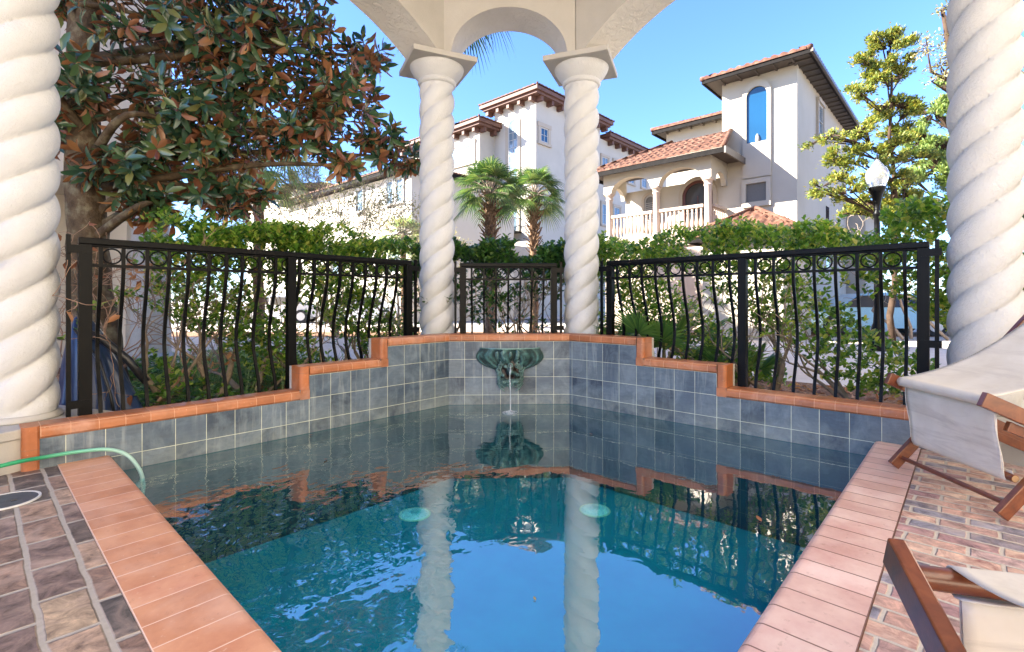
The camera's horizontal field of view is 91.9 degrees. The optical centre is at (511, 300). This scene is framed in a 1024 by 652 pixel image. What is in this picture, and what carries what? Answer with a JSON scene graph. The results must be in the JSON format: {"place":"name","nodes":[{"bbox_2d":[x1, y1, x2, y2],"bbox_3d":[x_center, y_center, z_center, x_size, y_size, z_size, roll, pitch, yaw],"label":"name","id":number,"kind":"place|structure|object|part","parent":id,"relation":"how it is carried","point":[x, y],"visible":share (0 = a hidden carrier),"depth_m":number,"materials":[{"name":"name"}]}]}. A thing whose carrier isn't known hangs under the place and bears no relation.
{"place":"outdoors","nodes":[
{"label":"outdoors","id":0,"kind":"place"},
{"bbox_2d":[0,466,150,651],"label":"brick deck","id":1,"kind":"structure","parent":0,"point":[60,591],"depth_m":1.89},
{"bbox_2d":[0,490,41,510],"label":"skimmer lid","id":2,"kind":"object","parent":1,"relation":"on","point":[9,500],"visible":1,"depth_m":2.68,"materials":[{"name":"plastic"}]},
{"bbox_2d":[0,0,112,475],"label":"twisted column","id":3,"kind":"structure","parent":1,"relation":"on","point":[30,209],"depth_m":3.30,"materials":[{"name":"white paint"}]},
{"bbox_2d":[0,447,145,494],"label":"garden hose","id":4,"kind":"object","parent":1,"relation":"on","point":[119,451],"visible":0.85,"depth_m":3.27,"materials":[{"name":"green rubber"}]},
{"bbox_2d":[241,182,332,302],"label":"distant house","id":5,"kind":"structure","parent":0,"point":[264,266],"depth_m":39.45,"materials":[{"name":"ceramic"}]},
{"bbox_2d":[172,319,605,323],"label":"street","id":6,"kind":"structure","parent":0,"point":[510,321],"depth_m":24.97,"materials":[{"name":"grey asphalt"}]},
{"bbox_2d":[225,295,320,322],"bbox_3d":[-11.791,0.430,24.990,4.500,1.380,1.916,0,0,-5],"label":"parked car","id":7,"kind":"object","parent":6,"relation":"on","point":[301,316],"visible":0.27,"depth_m":24.18,"materials":[{"name":"silver metal"}]},
{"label":"side window","id":8,"kind":"part","parent":7,"relation":"part of","materials":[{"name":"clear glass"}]},
{"bbox_2d":[319,295,400,322],"bbox_3d":[-7.711,0.430,25.583,4.500,1.380,1.916,0,0,0],"label":"parked car","id":9,"kind":"object","parent":6,"relation":"on","point":[384,306],"visible":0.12,"depth_m":24.70,"materials":[{"name":"white paint"}]},
{"bbox_2d":[376,213,420,326],"bbox_3d":[-4.397,-1.163,20.111,2.162,4.649,2.393,0,0,9],"label":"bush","id":10,"kind":"object","parent":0,"point":[402,234],"visible":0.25,"depth_m":19.92,"materials":[{"name":"green plant"}]},
{"bbox_2d":[58,368,902,406],"bbox_3d":[-2.033,1.112,2.959,15.000,0.001,13.600,0,0,43],"label":"planting bed","id":11,"kind":"object","parent":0,"point":[806,390],"depth_m":6.04,"materials":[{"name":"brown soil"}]},
{"bbox_2d":[59,316,149,410],"bbox_3d":[-3.463,0.620,4.230,0.841,0.980,0.663,0,0,43],"label":"tarp cover","id":12,"kind":"object","parent":11,"relation":"on","point":[106,371],"visible":0.38,"depth_m":4.07,"materials":[{"name":"blue plastic"}]},
{"bbox_2d":[52,221,257,406],"bbox_3d":[-3.798,0.181,4.358,2.627,1.901,3.340,0,0,43],"label":"bare bush","id":13,"kind":"object","parent":11,"relation":"on","point":[112,317],"visible":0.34,"depth_m":4.65,"materials":[{"name":"brown plant"}]},
{"bbox_2d":[127,347,326,406],"bbox_3d":[-3.730,0.920,6.357,4.022,0.356,2.626,0,0,43],"label":"ground cover","id":14,"kind":"object","parent":11,"relation":"on","point":[196,392],"visible":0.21,"depth_m":5.33,"materials":[{"name":"green plant"}]},
{"bbox_2d":[54,0,420,378],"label":"magnolia tree","id":15,"kind":"object","parent":11,"relation":"on","point":[96,171],"visible":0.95,"depth_m":5.90,"materials":[{"name":"green plant"}]},
{"bbox_2d":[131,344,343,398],"bbox_3d":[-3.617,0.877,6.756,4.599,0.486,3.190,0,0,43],"label":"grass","id":16,"kind":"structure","parent":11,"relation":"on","point":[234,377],"depth_m":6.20,"materials":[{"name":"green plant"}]},
{"bbox_2d":[57,204,420,403],"bbox_3d":[-2.865,0.078,5.956,2.373,2.178,4.057,0,0,43],"label":"hedge","id":17,"kind":"object","parent":11,"relation":"on","point":[291,236],"visible":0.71,"depth_m":5.32,"materials":[{"name":"green plant"}]},
{"bbox_2d":[66,234,419,416],"bbox_3d":[-2.136,0.330,4.591,0.202,1.580,2.997,0,0,43],"label":"iron fence","id":18,"kind":"object","parent":11,"relation":"on","point":[82,403],"visible":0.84,"depth_m":4.13,"materials":[{"name":"black metal"}]},
{"bbox_2d":[361,233,565,356],"bbox_3d":[-0.416,0.117,6.900,3.093,2.099,2.331,0,0,-2],"label":"hedge","id":19,"kind":"object","parent":11,"relation":"on","point":[492,250],"visible":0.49,"depth_m":6.75,"materials":[{"name":"green plant"}]},
{"bbox_2d":[454,262,563,332],"bbox_3d":[-0.037,0.330,6.007,1.311,1.580,0.202,0,0,-2],"label":"iron fence","id":20,"kind":"object","parent":11,"relation":"on","point":[554,271],"visible":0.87,"depth_m":5.93,"materials":[{"name":"black metal"}]},
{"bbox_2d":[593,304,729,358],"bbox_3d":[1.665,0.536,5.980,1.651,1.144,1.798,0,0,43],"label":"palmetto","id":21,"kind":"object","parent":11,"relation":"on","point":[631,322],"visible":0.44,"depth_m":5.55,"materials":[{"name":"green plant"}]},
{"bbox_2d":[697,333,783,386],"bbox_3d":[2.610,0.721,5.616,0.935,0.774,1.335,0,0,43],"label":"palmetto","id":22,"kind":"object","parent":11,"relation":"on","point":[768,363],"visible":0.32,"depth_m":5.50,"materials":[{"name":"green plant"}]},
{"bbox_2d":[599,239,941,404],"bbox_3d":[2.165,0.330,4.763,2.983,1.580,0.202,0,0,43],"label":"iron fence","id":23,"kind":"object","parent":11,"relation":"on","point":[925,343],"visible":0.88,"depth_m":4.46,"materials":[{"name":"black metal"}]},
{"bbox_2d":[561,191,1023,398],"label":"hedge","id":24,"kind":"object","parent":11,"relation":"on","point":[820,233],"visible":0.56,"depth_m":5.09,"materials":[{"name":"green plant"}]},
{"bbox_2d":[901,0,1023,466],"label":"twisted column","id":25,"kind":"structure","parent":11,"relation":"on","point":[985,162],"depth_m":3.52,"materials":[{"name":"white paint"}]},
{"bbox_2d":[204,477,805,651],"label":"pool basin","id":26,"kind":"object","parent":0,"point":[473,565],"visible":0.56,"depth_m":3.69,"materials":[{"name":"blue liquid"}]},
{"bbox_2d":[210,404,575,468],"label":"water","id":27,"kind":"structure","parent":26,"relation":"in","point":[450,406],"depth_m":5.49,"materials":[{"name":"liquid"}]},
{"bbox_2d":[502,410,517,414],"bbox_3d":[-0.020,1.188,5.281,0.165,0.033,0.166,0,0,43],"label":"water splash","id":28,"kind":"object","parent":27,"relation":"on","point":[506,412],"visible":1,"depth_m":5.27,"materials":[{"name":"white"}]},
{"bbox_2d":[398,507,430,521],"bbox_3d":[-0.563,1.232,2.866,0.184,0.021,0.184,0,0,43],"label":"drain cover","id":29,"kind":"object","parent":26,"relation":"in","point":[414,514],"visible":1,"depth_m":2.84,"materials":[{"name":"plastic"}]},
{"bbox_2d":[19,333,926,562],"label":"tiled pool wall","id":30,"kind":"structure","parent":26,"relation":"on","point":[709,440],"depth_m":4.62,"materials":[{"name":"tile"}]},
{"bbox_2d":[58,456,280,651],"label":"pool coping","id":31,"kind":"object","parent":30,"relation":"on","point":[177,595],"visible":0.93,"depth_m":1.94,"materials":[{"name":"tile"}]},
{"bbox_2d":[399,43,476,334],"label":"twisted column","id":32,"kind":"structure","parent":30,"relation":"on","point":[438,75],"depth_m":6.00,"materials":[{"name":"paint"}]},
{"bbox_2d":[350,0,674,58],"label":"pavilion arcade","id":33,"kind":"object","parent":32,"relation":"on","point":[462,26],"visible":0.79,"depth_m":5.91,"materials":[{"name":"white paint"}]},
{"bbox_2d":[476,347,543,390],"bbox_3d":[-0.021,0.784,5.586,0.780,0.494,0.209,0,0,-2],"label":"fountain mask","id":34,"kind":"object","parent":30,"relation":"attached to","point":[519,360],"visible":0.96,"depth_m":5.56,"materials":[{"name":"green metal"}]},
{"bbox_2d":[509,364,510,412],"bbox_3d":[-0.019,0.960,5.403,0.022,0.491,0.250,0,0,1],"label":"water jet","id":35,"kind":"object","parent":34,"relation":"attached to","point":[510,387],"visible":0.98,"depth_m":5.36,"materials":[{"name":"white"}]},
{"bbox_2d":[543,44,616,333],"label":"twisted column","id":36,"kind":"structure","parent":30,"relation":"on","point":[579,75],"depth_m":6.01,"materials":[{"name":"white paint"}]},
{"bbox_2d":[579,503,610,517],"bbox_3d":[0.488,1.232,2.920,0.184,0.021,0.184,0,0,43],"label":"pool light cover","id":37,"kind":"object","parent":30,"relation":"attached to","point":[594,510],"visible":1,"depth_m":2.89,"materials":[{"name":"plastic"}]},
{"bbox_2d":[738,441,920,651],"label":"pool coping","id":38,"kind":"object","parent":30,"relation":"on","point":[823,599],"visible":0.93,"depth_m":1.96,"materials":[{"name":"tile"}]},
{"bbox_2d":[60,302,950,390],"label":"ground","id":39,"kind":"structure","parent":0,"point":[801,376],"depth_m":11.55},
{"bbox_2d":[54,0,178,374],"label":"neighbour house","id":40,"kind":"structure","parent":39,"relation":"on","point":[124,230],"depth_m":7.67,"materials":[{"name":"beige concrete"}]},
{"bbox_2d":[186,110,318,337],"bbox_3d":[-7.067,-2.113,13.960,3.250,6.545,3.404,0,0,-19],"label":"palm tree","id":41,"kind":"object","parent":39,"relation":"on","point":[265,171],"visible":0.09,"depth_m":13.91,"materials":[{"name":"green plant"}]},
{"bbox_2d":[179,163,420,332],"bbox_3d":[-6.671,-1.728,14.994,6.204,5.801,7.455,0,0,43],"label":"crape myrtle","id":42,"kind":"object","parent":39,"relation":"on","point":[301,297],"visible":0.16,"depth_m":15.28,"materials":[{"name":"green plant"}]},
{"bbox_2d":[221,152,420,337],"bbox_3d":[-5.856,-1.640,14.249,6.969,5.617,4.067,0,0,16],"label":"olive tree","id":43,"kind":"object","parent":39,"relation":"on","point":[315,172],"visible":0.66,"depth_m":13.77,"materials":[{"name":"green plant"}]},
{"bbox_2d":[277,162,525,322],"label":"cream house","id":44,"kind":"structure","parent":39,"relation":"on","point":[468,229],"depth_m":27.10,"materials":[{"name":"paint"}]},
{"bbox_2d":[354,187,364,213],"bbox_3d":[-8.480,-5.537,27.479,0.892,1.362,0.148,0,0,43],"label":"window","id":45,"kind":"structure","parent":44,"relation":"in","point":[362,198],"depth_m":27.50,"materials":[{"name":"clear glass"}]},
{"bbox_2d":[384,178,393,206],"bbox_3d":[-6.324,-5.537,25.495,0.792,1.362,0.148,0,0,43],"label":"window","id":46,"kind":"structure","parent":44,"relation":"in","point":[392,181],"depth_m":25.58,"materials":[{"name":"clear glass"}]},
{"bbox_2d":[393,176,404,204],"bbox_3d":[-5.684,-5.537,24.906,0.792,1.362,0.148,0,0,43],"label":"window","id":47,"kind":"structure","parent":44,"relation":"in","point":[402,191],"depth_m":24.92,"materials":[{"name":"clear glass"}]},
{"bbox_2d":[398,31,514,78],"bbox_3d":[-1.223,-3.164,9.348,3.291,8.646,3.299,0,0,43],"label":"palm tree","id":48,"kind":"object","parent":39,"relation":"on","point":[473,46],"visible":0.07,"depth_m":9.76,"materials":[{"name":"green plant"}]},
{"bbox_2d":[398,81,665,316],"bbox_3d":[4.392,-7.433,48.734,15.270,17.165,28.460,0,0,43],"label":"apartment villa","id":49,"kind":"object","parent":39,"relation":"on","point":[526,126],"visible":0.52,"depth_m":37.72,"materials":[{"name":"paint"}]},
{"bbox_2d":[452,138,475,168],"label":"wall","id":50,"kind":"structure","parent":49,"relation":"in","point":[464,153],"depth_m":38.72,"materials":[{"name":"white paint"}]},
{"bbox_2d":[505,115,520,181],"bbox_3d":[0.046,-11.251,37.450,1.604,5.518,0.148,0,0,43],"label":"window","id":51,"kind":"structure","parent":49,"relation":"in","point":[513,123],"depth_m":37.48,"materials":[{"name":"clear glass"}]},
{"bbox_2d":[514,210,519,233],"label":"window","id":52,"kind":"structure","parent":49,"relation":"in","point":[517,216],"depth_m":37.10,"materials":[{"name":"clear glass"}]},
{"bbox_2d":[537,121,551,147],"bbox_3d":[2.423,-12.242,36.642,0.148,1.632,1.572,0,0,43],"label":"window","id":53,"kind":"structure","parent":49,"relation":"in","point":[544,130],"depth_m":36.64,"materials":[{"name":"blue glass"}]},
{"bbox_2d":[600,200,606,226],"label":"window","id":54,"kind":"structure","parent":49,"relation":"in","point":[603,204],"depth_m":43.06,"materials":[{"name":"blue glass"}]},
{"bbox_2d":[600,153,609,165],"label":"window","id":55,"kind":"structure","parent":49,"relation":"in","point":[604,159],"depth_m":43.20,"materials":[{"name":"blue glass"}]},
{"bbox_2d":[613,204,621,229],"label":"window","id":56,"kind":"structure","parent":49,"relation":"in","point":[616,208],"depth_m":44.80,"materials":[{"name":"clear glass"}]},
{"bbox_2d":[627,180,635,186],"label":"window","id":57,"kind":"structure","parent":49,"relation":"in","point":[633,183],"depth_m":46.80,"materials":[{"name":"blue glass"}]},
{"bbox_2d":[640,179,647,189],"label":"window","id":58,"kind":"structure","parent":49,"relation":"in","point":[643,182],"depth_m":48.52,"materials":[{"name":"blue glass"}]},
{"bbox_2d":[597,43,881,341],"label":"tower house","id":59,"kind":"structure","parent":39,"relation":"on","point":[739,154],"depth_m":17.27,"materials":[{"name":"paint"}]},
{"bbox_2d":[641,192,652,230],"bbox_3d":[5.432,-3.512,19.559,0.748,1.516,0.158,0,0,43],"label":"door","id":60,"kind":"structure","parent":59,"relation":"in","point":[647,200],"depth_m":19.65,"materials":[{"name":"white wood"}]},
{"bbox_2d":[678,176,717,229],"bbox_3d":[6.850,-3.440,18.294,1.420,2.240,0.098,0,0,43],"label":"loggia door","id":61,"kind":"structure","parent":59,"relation":"in","point":[692,192],"depth_m":18.40,"materials":[{"name":"brown wood"}]},
{"bbox_2d":[742,176,770,207],"bbox_3d":[8.341,-3.680,16.916,0.920,0.960,0.109,0,0,43],"label":"square window","id":62,"kind":"structure","parent":59,"relation":"in","point":[755,191],"depth_m":16.90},
{"bbox_2d":[747,86,766,143],"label":"arched window","id":63,"kind":"structure","parent":59,"relation":"in","point":[757,97],"depth_m":16.93,"materials":[{"name":"blue glass"}]},
{"bbox_2d":[816,96,825,142],"bbox_3d":[11.550,-6.708,18.488,0.148,1.448,1.138,0,0,43],"label":"window","id":64,"kind":"structure","parent":59,"relation":"in","point":[820,105],"depth_m":18.53,"materials":[{"name":"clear glass"}]},
{"bbox_2d":[826,206,828,266],"bbox_3d":[12.482,-2.500,19.601,0.014,2.400,0.550,0,0,43],"label":"slit window","id":65,"kind":"structure","parent":59,"relation":"in","point":[827,208],"depth_m":19.56,"materials":[{"name":"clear glass"}]},
{"bbox_2d":[798,21,941,342],"bbox_3d":[8.796,-2.846,12.131,4.635,8.016,1.682,0,0,-23],"label":"cypress tree","id":66,"kind":"object","parent":39,"relation":"on","point":[872,74],"visible":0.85,"depth_m":12.17,"materials":[{"name":"green plant"}]},
{"bbox_2d":[865,154,889,350],"bbox_3d":[8.106,-1.070,11.000,0.444,4.380,0.444,0,0,43],"label":"street lamp","id":67,"kind":"object","parent":39,"relation":"on","point":[877,174],"visible":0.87,"depth_m":10.93,"materials":[{"name":"black metal"}]},
{"bbox_2d":[889,76,949,197],"bbox_3d":[12.464,-2.754,14.253,2.548,7.833,3.036,0,0,43],"label":"conifer tree","id":68,"kind":"object","parent":39,"relation":"on","point":[937,109],"visible":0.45,"depth_m":14.15,"materials":[{"name":"green plant"}]},
{"bbox_2d":[909,0,1023,92],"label":"oak tree","id":69,"kind":"object","parent":39,"relation":"on","point":[945,41],"visible":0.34,"depth_m":7.45,"materials":[{"name":"green plant"}]},
{"bbox_2d":[172,332,948,336],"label":"verge","id":70,"kind":"structure","parent":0,"point":[193,334],"depth_m":16.16,"materials":[{"name":"green plant"}]},
{"bbox_2d":[326,183,472,335],"bbox_3d":[-3.108,-1.120,15.421,5.414,4.590,7.596,0,0,-23],"label":"olive tree","id":71,"kind":"object","parent":70,"relation":"on","point":[387,225],"visible":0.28,"depth_m":14.63,"materials":[{"name":"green plant"}]},
{"bbox_2d":[453,155,534,332],"bbox_3d":[-0.703,-1.570,15.159,2.751,5.467,2.775,0,0,43],"label":"palm tree","id":72,"kind":"object","parent":70,"relation":"on","point":[492,172],"visible":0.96,"depth_m":14.90,"materials":[{"name":"green plant"}]},
{"bbox_2d":[497,164,564,332],"bbox_3d":[0.725,-1.714,16.992,2.614,5.749,2.555,0,0,43],"label":"palm tree","id":73,"kind":"object","parent":70,"relation":"on","point":[529,176],"visible":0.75,"depth_m":16.81,"materials":[{"name":"green plant"}]},
{"bbox_2d":[811,292,949,335],"bbox_3d":[11.915,0.430,16.487,4.500,1.380,1.916,0,0,13],"label":"parked car","id":74,"kind":"object","parent":70,"relation":"on","point":[867,302],"visible":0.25,"depth_m":15.72,"materials":[{"name":"blue paint"}]},
{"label":"side window","id":75,"kind":"part","parent":74,"relation":"part of","materials":[{"name":"grey glass"}]},
{"bbox_2d":[170,0,1023,301],"label":"sky","id":76,"kind":"structure","parent":0,"point":[657,82],"materials":[{"name":"blue"}]},
{"bbox_2d":[818,215,949,340],"bbox_3d":[12.300,-0.886,13.767,6.500,4.042,5.777,0,0,43],"label":"shrub","id":77,"kind":"object","parent":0,"point":[941,333],"visible":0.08,"depth_m":14.03,"materials":[{"name":"brown plant"}]},
{"bbox_2d":[858,449,1023,651],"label":"brick deck","id":78,"kind":"structure","parent":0,"point":[943,522],"depth_m":2.27,"materials":[{"name":"brick"}]},
{"bbox_2d":[883,538,1023,651],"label":"deck chair","id":79,"kind":"object","parent":78,"relation":"on","point":[991,609],"visible":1,"depth_m":0.98,"materials":[{"name":"brown wood"}]},
{"bbox_2d":[884,315,1023,520],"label":"deck chair","id":80,"kind":"object","parent":78,"relation":"on","point":[954,409],"visible":1,"depth_m":2.76,"materials":[{"name":"white fabric"}]}
]}

